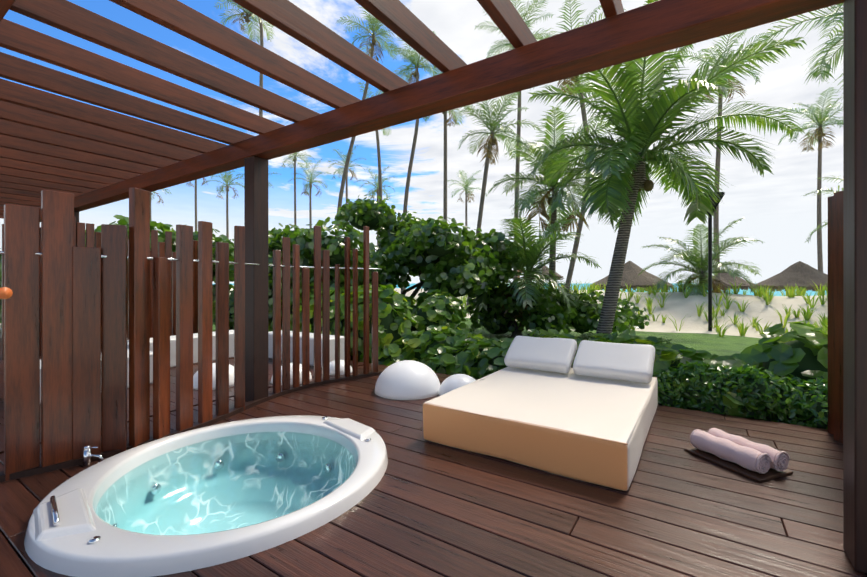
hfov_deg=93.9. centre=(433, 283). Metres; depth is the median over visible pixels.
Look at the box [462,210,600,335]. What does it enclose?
young palm
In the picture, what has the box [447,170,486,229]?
palm
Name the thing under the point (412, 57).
palm
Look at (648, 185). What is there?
palm coconuts
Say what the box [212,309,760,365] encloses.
lawn
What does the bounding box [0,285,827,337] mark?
sand ground
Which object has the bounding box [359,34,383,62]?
dry palm fronds
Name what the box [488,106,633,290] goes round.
palm
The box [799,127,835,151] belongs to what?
tall palm dry fronds
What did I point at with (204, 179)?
dry palm fronds
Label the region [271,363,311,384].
dome lamp
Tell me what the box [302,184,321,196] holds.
dry palm fronds
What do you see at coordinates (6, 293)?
ball
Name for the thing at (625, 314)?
shrub
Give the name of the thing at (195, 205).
palm
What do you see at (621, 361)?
daybed pillows
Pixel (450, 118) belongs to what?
dry palm fronds
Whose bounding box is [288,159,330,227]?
palm
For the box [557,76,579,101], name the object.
dry palm fronds
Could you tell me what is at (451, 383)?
dome lamp
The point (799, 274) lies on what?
palapa thatch
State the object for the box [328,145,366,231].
palm
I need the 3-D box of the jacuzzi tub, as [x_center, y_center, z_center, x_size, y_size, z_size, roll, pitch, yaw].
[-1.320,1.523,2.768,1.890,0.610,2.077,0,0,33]
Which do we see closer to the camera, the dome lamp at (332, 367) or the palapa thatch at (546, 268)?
the dome lamp at (332, 367)
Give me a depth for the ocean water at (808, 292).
148.77 m
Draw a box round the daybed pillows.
[504,336,654,382]
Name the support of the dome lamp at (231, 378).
on the neighbour deck
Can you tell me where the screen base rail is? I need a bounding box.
[0,371,382,481]
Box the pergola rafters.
[0,0,623,218]
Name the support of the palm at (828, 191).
on the sand ground at (678, 306)
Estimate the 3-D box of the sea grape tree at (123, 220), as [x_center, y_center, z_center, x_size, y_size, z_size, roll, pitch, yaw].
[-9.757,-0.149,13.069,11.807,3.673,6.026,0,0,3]
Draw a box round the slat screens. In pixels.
[2,187,842,480]
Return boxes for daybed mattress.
[423,367,657,490]
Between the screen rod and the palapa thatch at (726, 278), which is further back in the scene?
the palapa thatch at (726, 278)
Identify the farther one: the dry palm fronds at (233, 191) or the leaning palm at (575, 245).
the dry palm fronds at (233, 191)
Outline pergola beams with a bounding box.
[0,0,844,221]
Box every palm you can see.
[150,188,171,218]
[195,175,212,230]
[204,170,243,238]
[214,0,273,134]
[232,172,278,188]
[282,151,313,230]
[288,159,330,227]
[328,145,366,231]
[335,4,398,235]
[354,166,394,245]
[359,82,391,238]
[382,31,441,292]
[424,66,471,222]
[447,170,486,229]
[456,92,541,307]
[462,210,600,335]
[475,0,556,287]
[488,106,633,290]
[524,0,806,333]
[530,0,626,291]
[638,218,765,295]
[669,28,783,291]
[746,3,842,100]
[776,87,842,294]
[800,175,842,242]
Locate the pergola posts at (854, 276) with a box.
[74,0,866,573]
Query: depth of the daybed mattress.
3.08 m
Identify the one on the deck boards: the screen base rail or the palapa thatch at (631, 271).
the screen base rail
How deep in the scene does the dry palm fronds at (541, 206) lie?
14.08 m
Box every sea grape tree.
[0,215,233,327]
[268,194,521,299]
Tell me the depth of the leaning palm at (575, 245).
19.75 m
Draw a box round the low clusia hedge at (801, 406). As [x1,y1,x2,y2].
[653,361,827,429]
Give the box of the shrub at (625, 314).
[466,279,649,337]
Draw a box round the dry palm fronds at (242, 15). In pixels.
[233,12,245,30]
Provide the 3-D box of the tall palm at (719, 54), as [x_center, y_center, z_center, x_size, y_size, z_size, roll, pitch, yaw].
[17.518,-7.088,24.663,5.632,16.359,5.440,0,0,33]
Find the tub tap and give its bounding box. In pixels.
[83,445,103,465]
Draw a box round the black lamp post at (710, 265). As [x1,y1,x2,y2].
[705,192,724,330]
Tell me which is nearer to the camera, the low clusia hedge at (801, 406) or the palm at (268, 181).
the low clusia hedge at (801, 406)
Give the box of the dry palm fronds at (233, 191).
[218,186,239,198]
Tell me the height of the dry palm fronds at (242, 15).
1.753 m
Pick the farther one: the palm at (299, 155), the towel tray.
the palm at (299, 155)
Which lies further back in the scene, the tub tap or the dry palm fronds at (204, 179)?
the dry palm fronds at (204, 179)
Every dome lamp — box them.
[193,363,233,389]
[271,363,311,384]
[330,360,352,374]
[375,360,439,399]
[439,374,475,395]
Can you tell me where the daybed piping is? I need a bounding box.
[423,367,656,444]
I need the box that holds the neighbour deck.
[0,338,362,453]
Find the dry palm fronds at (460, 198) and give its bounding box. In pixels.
[457,190,474,202]
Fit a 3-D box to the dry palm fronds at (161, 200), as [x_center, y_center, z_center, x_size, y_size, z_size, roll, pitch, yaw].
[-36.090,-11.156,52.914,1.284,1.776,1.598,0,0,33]
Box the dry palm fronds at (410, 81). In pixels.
[408,71,419,83]
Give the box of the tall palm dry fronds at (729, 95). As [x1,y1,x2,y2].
[700,76,745,104]
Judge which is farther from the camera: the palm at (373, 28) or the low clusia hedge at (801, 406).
the palm at (373, 28)
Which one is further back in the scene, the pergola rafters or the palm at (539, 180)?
the palm at (539, 180)
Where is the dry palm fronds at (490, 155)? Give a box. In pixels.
[477,134,498,165]
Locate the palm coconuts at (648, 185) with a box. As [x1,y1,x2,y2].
[626,173,653,191]
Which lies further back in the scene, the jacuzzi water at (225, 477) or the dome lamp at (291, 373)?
the dome lamp at (291, 373)
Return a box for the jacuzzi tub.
[24,415,387,576]
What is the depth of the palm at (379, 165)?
33.88 m
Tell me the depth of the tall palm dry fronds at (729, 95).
24.73 m
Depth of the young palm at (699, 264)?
17.43 m
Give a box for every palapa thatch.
[532,266,563,279]
[590,261,671,291]
[695,269,757,290]
[752,261,827,290]
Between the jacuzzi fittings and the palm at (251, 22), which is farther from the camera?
the palm at (251, 22)
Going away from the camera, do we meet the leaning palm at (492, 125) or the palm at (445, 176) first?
the leaning palm at (492, 125)
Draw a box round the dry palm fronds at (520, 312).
[497,277,533,323]
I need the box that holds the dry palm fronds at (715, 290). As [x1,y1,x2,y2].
[678,275,730,293]
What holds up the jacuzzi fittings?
in the jacuzzi tub
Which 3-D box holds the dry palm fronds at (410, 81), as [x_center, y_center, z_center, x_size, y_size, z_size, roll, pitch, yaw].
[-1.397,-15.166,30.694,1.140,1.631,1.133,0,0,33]
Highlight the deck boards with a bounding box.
[0,364,866,576]
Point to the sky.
(771, 207)
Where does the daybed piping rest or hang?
on the daybed mattress
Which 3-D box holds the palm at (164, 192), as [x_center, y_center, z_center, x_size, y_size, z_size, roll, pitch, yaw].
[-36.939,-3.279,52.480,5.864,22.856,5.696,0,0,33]
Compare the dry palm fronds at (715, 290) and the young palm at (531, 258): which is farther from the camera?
the dry palm fronds at (715, 290)
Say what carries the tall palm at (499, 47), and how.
on the sand ground at (678, 306)
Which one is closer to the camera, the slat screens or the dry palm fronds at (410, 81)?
the slat screens
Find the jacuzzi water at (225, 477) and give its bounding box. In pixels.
[96,432,355,534]
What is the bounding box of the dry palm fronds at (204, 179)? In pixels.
[186,177,207,186]
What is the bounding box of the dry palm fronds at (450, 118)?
[445,110,456,125]
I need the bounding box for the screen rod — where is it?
[0,251,381,269]
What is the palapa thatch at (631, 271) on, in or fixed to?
on the sand ground at (678, 306)
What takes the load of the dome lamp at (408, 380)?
on the deck boards
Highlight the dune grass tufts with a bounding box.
[413,279,827,336]
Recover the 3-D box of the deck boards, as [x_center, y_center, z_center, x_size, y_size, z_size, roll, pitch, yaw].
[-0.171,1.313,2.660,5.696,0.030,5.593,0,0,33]
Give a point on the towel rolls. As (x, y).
(748, 454)
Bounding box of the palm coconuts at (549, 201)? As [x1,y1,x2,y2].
[547,197,562,204]
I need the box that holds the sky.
[0,0,842,283]
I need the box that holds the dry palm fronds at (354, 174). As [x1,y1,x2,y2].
[348,169,357,180]
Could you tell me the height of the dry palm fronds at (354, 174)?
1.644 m
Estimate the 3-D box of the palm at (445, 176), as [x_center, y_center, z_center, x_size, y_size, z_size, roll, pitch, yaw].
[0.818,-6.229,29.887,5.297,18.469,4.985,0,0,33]
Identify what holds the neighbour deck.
on the deck substructure
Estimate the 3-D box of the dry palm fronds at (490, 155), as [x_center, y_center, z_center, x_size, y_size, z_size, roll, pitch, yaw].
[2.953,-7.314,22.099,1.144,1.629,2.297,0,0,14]
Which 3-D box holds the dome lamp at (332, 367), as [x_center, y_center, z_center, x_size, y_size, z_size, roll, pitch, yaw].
[-1.386,1.208,5.911,0.400,0.180,0.400,0,0,33]
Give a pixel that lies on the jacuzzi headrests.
(74, 513)
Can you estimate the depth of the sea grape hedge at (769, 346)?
6.46 m
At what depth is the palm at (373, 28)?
29.89 m
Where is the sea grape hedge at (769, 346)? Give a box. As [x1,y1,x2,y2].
[212,281,827,420]
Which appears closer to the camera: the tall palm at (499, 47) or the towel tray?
the towel tray
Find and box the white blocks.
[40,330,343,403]
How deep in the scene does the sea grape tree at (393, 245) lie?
9.84 m
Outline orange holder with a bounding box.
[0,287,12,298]
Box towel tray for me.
[684,446,792,481]
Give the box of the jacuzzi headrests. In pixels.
[33,418,374,540]
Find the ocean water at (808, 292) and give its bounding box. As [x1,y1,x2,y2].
[212,283,826,295]
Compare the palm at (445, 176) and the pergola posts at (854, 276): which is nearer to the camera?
the pergola posts at (854, 276)
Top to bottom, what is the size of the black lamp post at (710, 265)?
4.521 m
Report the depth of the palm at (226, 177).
52.10 m
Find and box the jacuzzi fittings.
[50,417,370,543]
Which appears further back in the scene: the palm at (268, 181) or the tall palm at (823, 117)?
the palm at (268, 181)
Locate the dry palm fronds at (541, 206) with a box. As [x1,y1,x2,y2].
[523,188,588,233]
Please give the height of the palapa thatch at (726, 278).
1.731 m
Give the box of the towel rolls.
[690,428,789,473]
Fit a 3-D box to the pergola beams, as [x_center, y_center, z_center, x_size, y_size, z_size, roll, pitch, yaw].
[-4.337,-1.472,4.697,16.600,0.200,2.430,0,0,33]
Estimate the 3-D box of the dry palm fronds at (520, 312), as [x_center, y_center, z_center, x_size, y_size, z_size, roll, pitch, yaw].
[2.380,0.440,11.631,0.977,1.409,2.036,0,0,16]
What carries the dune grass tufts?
on the sand ground at (678, 306)
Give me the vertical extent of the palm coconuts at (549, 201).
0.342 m
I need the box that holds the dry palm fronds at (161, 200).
[154,192,163,204]
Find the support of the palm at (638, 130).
on the lawn at (724, 345)

